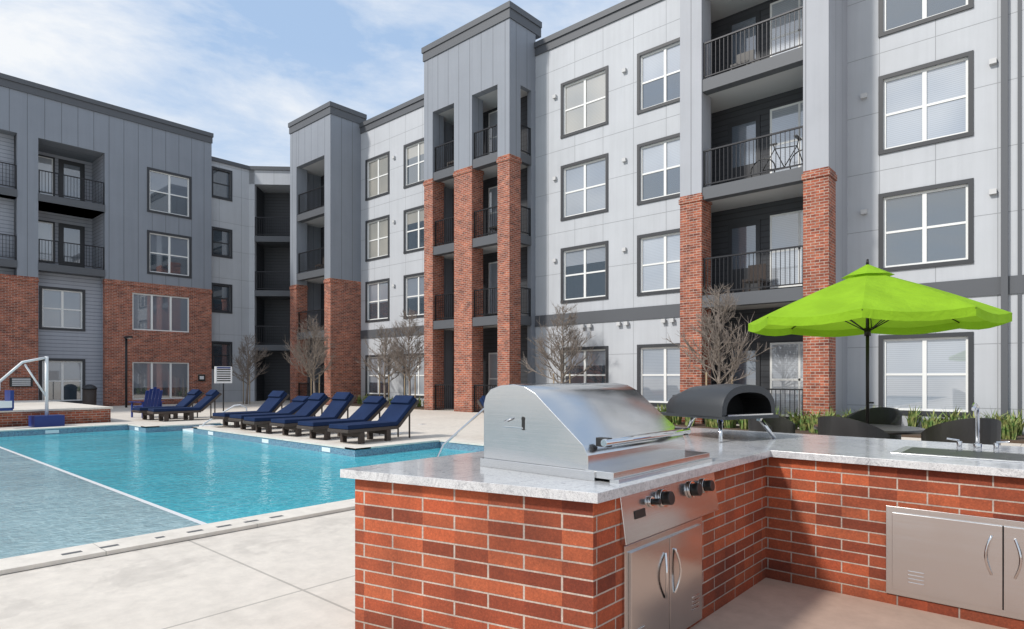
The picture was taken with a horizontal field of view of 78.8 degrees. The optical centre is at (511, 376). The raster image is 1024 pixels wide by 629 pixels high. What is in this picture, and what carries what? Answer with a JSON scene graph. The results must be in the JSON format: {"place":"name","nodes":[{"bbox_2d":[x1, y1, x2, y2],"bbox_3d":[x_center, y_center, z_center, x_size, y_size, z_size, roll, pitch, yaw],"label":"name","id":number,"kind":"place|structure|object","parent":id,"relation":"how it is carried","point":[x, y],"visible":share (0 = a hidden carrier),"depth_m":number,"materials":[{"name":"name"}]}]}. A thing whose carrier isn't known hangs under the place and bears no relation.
{"place":"outdoors","nodes":[
{"label":"outdoors","id":0,"kind":"place"},
{"bbox_2d":[0,73,248,405],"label":"building","id":1,"kind":"structure","parent":0,"point":[118,224],"depth_m":29.89,"materials":[{"name":"brick"}]},
{"bbox_2d":[0,425,473,558],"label":"water","id":2,"kind":"structure","parent":0,"point":[191,477],"depth_m":8.90,"materials":[{"name":"blue liquid"}]},
{"bbox_2d":[0,0,624,166],"label":"sky","id":3,"kind":"structure","parent":0,"point":[237,71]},
{"bbox_2d":[0,400,1023,628],"bbox_3d":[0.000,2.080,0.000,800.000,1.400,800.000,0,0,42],"label":"ground","id":4,"kind":"structure","parent":0,"point":[297,574],"depth_m":4.26,"materials":[{"name":"beige concrete"}]},
{"bbox_2d":[0,356,64,426],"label":"pool lift","id":5,"kind":"object","parent":4,"relation":"on","point":[45,420],"visible":1,"depth_m":17.18,"materials":[{"name":"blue metal"}]},
{"bbox_2d":[0,400,112,426],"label":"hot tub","id":6,"kind":"object","parent":4,"relation":"on","point":[73,413],"visible":0.78,"depth_m":18.43,"materials":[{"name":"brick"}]},
{"bbox_2d":[124,336,132,407],"bbox_3d":[-17.098,-0.210,27.756,0.660,3.180,0.160,0,0,42],"label":"lamp post","id":7,"kind":"object","parent":4,"relation":"on","point":[126,369],"visible":1,"depth_m":27.90,"materials":[{"name":"grey metal"}]},
{"bbox_2d":[128,387,163,416],"bbox_3d":[-12.431,0.863,21.251,0.963,1.035,0.780,0,0,32],"label":"adirondack chair","id":8,"kind":"object","parent":4,"relation":"on","point":[149,401],"visible":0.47,"depth_m":21.08,"materials":[{"name":"blue plastic"}]},
{"bbox_2d":[131,389,204,419],"bbox_3d":[-11.306,0.902,20.532,0.660,0.957,2.018,0,0,40],"label":"lounger","id":9,"kind":"object","parent":4,"relation":"on","point":[193,396],"visible":0.64,"depth_m":20.70,"materials":[{"name":"fabric"}]},
{"bbox_2d":[147,390,221,421],"bbox_3d":[-10.418,0.902,19.875,2.018,0.957,0.660,0,0,-44],"label":"lounger","id":10,"kind":"object","parent":4,"relation":"on","point":[207,400],"visible":0.99,"depth_m":19.84,"materials":[{"name":"fabric"}]},
{"bbox_2d":[0,422,483,574],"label":"pool edge","id":11,"kind":"object","parent":4,"relation":"on","point":[49,558],"visible":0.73,"depth_m":6.51,"materials":[{"name":"concrete"}]},
{"bbox_2d":[211,391,289,427],"bbox_3d":[-7.338,0.893,17.580,0.660,0.973,2.000,0,0,36],"label":"lounger","id":12,"kind":"object","parent":4,"relation":"on","point":[274,401],"visible":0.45,"depth_m":17.83,"materials":[{"name":"fabric"}]},
{"bbox_2d":[232,334,270,403],"bbox_3d":[-13.338,-0.431,31.808,2.395,3.626,2.328,0,0,42],"label":"tree","id":13,"kind":"object","parent":4,"relation":"on","point":[249,365],"visible":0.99,"depth_m":31.52,"materials":[{"name":"brown plant"}]},
{"bbox_2d":[248,166,289,400],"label":"apartment building","id":14,"kind":"structure","parent":4,"relation":"on","point":[269,256],"depth_m":36.14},
{"bbox_2d":[228,396,309,429],"bbox_3d":[-6.450,0.959,16.794,0.660,0.842,2.110,0,0,39],"label":"lounger","id":15,"kind":"object","parent":4,"relation":"on","point":[295,405],"visible":0.46,"depth_m":16.77,"materials":[{"name":"fabric"}]},
{"bbox_2d":[243,393,330,433],"bbox_3d":[-5.657,0.902,15.738,0.660,0.957,2.018,0,0,44],"label":"lounger","id":16,"kind":"object","parent":4,"relation":"on","point":[314,404],"visible":0.59,"depth_m":15.84,"materials":[{"name":"fabric"}]},
{"bbox_2d":[282,315,337,394],"bbox_3d":[-9.360,-0.797,29.242,3.309,4.361,2.476,0,0,83],"label":"tree","id":17,"kind":"object","parent":4,"relation":"on","point":[305,365],"visible":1,"depth_m":28.81,"materials":[{"name":"brown plant"}]},
{"bbox_2d":[270,392,356,436],"bbox_3d":[-4.781,0.882,15.093,0.660,0.996,1.971,0,0,40],"label":"lounger","id":18,"kind":"object","parent":4,"relation":"on","point":[339,405],"visible":0.62,"depth_m":15.27,"materials":[{"name":"fabric"}]},
{"bbox_2d":[297,396,388,439],"bbox_3d":[-3.841,0.919,14.309,0.697,0.922,2.063,0,0,42],"label":"lounger","id":19,"kind":"object","parent":4,"relation":"on","point":[370,408],"visible":0.68,"depth_m":14.42,"materials":[{"name":"fabric"}]},
{"bbox_2d":[202,404,483,456],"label":"handrails","id":20,"kind":"object","parent":4,"relation":"on","point":[459,430],"visible":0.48,"depth_m":11.96,"materials":[{"name":"silver metal"}]},
{"bbox_2d":[328,395,418,443],"bbox_3d":[-2.962,0.902,13.524,0.660,0.957,2.018,0,0,37],"label":"lounger","id":21,"kind":"object","parent":4,"relation":"on","point":[397,412],"visible":1,"depth_m":13.51,"materials":[{"name":"fabric"}]},
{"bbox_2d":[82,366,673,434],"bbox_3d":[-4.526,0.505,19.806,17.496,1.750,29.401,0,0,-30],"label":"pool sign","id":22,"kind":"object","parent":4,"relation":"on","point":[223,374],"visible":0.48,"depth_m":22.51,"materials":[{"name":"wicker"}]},
{"bbox_2d":[377,309,423,407],"bbox_3d":[-4.365,-0.818,26.627,2.730,4.400,2.552,0,0,-16],"label":"tree","id":23,"kind":"object","parent":4,"relation":"on","point":[398,351],"visible":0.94,"depth_m":26.56,"materials":[{"name":"brown plant"}]},
{"bbox_2d":[477,396,485,412],"bbox_3d":[0.069,0.902,13.469,0.660,0.957,2.018,0,0,-36],"label":"chair","id":24,"kind":"object","parent":4,"relation":"on","point":[480,402],"visible":0.03,"depth_m":13.97,"materials":[{"name":"wicker"}]},
{"bbox_2d":[288,0,1023,434],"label":"building","id":25,"kind":"structure","parent":4,"relation":"on","point":[628,178],"depth_m":20.15,"materials":[{"name":"grey paint"}]},
{"bbox_2d":[340,403,1023,628],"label":"outdoor kitchen counter","id":26,"kind":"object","parent":4,"relation":"on","point":[803,531],"depth_m":3.43,"materials":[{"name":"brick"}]},
{"bbox_2d":[480,383,718,544],"bbox_3d":[0.532,0.420,3.530,0.958,0.760,1.060,0,0,42],"label":"grill","id":27,"kind":"object","parent":26,"relation":"on","point":[617,433],"visible":0.98,"depth_m":3.28,"materials":[{"name":"silver metal"}]},
{"bbox_2d":[660,384,778,441],"bbox_3d":[1.686,0.279,5.130,0.625,0.448,0.728,0,0,-28],"label":"pizza oven","id":28,"kind":"object","parent":26,"relation":"on","point":[719,403],"visible":0.98,"depth_m":4.94,"materials":[{"name":"black metal"}]},
{"bbox_2d":[351,403,1023,443],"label":"beds","id":29,"kind":"object","parent":4,"relation":"on","point":[1020,439],"visible":0.17,"depth_m":15.43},
{"bbox_2d":[355,325,408,405],"bbox_3d":[-6.064,-0.558,28.968,2.366,3.884,2.681,0,0,25],"label":"tree","id":30,"kind":"object","parent":29,"relation":"on","point":[382,347],"visible":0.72,"depth_m":28.84,"materials":[{"name":"brown plant"}]},
{"bbox_2d":[515,303,598,382],"bbox_3d":[1.470,-0.665,21.743,3.022,4.101,2.341,0,0,42],"label":"tree","id":31,"kind":"object","parent":29,"relation":"on","point":[575,344],"visible":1,"depth_m":21.57,"materials":[{"name":"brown plant"}]},
{"bbox_2d":[357,394,1023,439],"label":"grasses","id":32,"kind":"object","parent":29,"relation":"on","point":[1012,427],"visible":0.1,"depth_m":15.19,"materials":[{"name":"green plant"}]},
{"bbox_2d":[661,283,777,426],"bbox_3d":[5.408,-0.562,16.468,2.356,3.893,2.301,0,0,-32],"label":"tree","id":33,"kind":"object","parent":29,"relation":"on","point":[717,348],"visible":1,"depth_m":16.30,"materials":[{"name":"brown plant"}]},
{"bbox_2d":[748,415,794,432],"bbox_3d":[3.489,0.910,8.278,0.676,0.940,0.708,0,0,6],"label":"chair","id":34,"kind":"object","parent":4,"relation":"on","point":[780,424],"visible":0.05,"depth_m":8.48,"materials":[{"name":"black wicker"}]},
{"bbox_2d":[818,416,889,438],"bbox_3d":[3.877,0.910,7.077,0.748,0.940,0.680,0,0,42],"label":"chair","id":35,"kind":"object","parent":4,"relation":"on","point":[836,426],"visible":0.21,"depth_m":6.81,"materials":[{"name":"black wicker"}]},
{"bbox_2d":[814,424,924,434],"bbox_3d":[4.535,1.008,7.946,1.240,0.737,1.240,0,0,42],"label":"table","id":36,"kind":"object","parent":4,"relation":"on","point":[896,430],"visible":0.21,"depth_m":7.56,"materials":[{"name":"grey"}]},
{"bbox_2d":[845,407,901,439],"bbox_3d":[5.117,0.910,8.869,0.757,0.940,0.675,0,0,42],"label":"chair","id":37,"kind":"object","parent":4,"relation":"on","point":[885,415],"visible":0.17,"depth_m":9.01,"materials":[{"name":"black wicker"}]},
{"bbox_2d":[748,259,1011,423],"bbox_3d":[4.535,-0.060,7.946,2.687,2.880,2.687,0,0,-36],"label":"umbrella","id":38,"kind":"object","parent":4,"relation":"on","point":[867,300],"visible":0.94,"depth_m":7.38,"materials":[{"name":"green fabric"}]},
{"bbox_2d":[921,418,1000,444],"bbox_3d":[5.024,0.910,6.976,0.709,0.940,0.681,0,0,42],"label":"chair","id":39,"kind":"object","parent":4,"relation":"on","point":[963,430],"visible":0.16,"depth_m":6.70,"materials":[{"name":"black wicker"}]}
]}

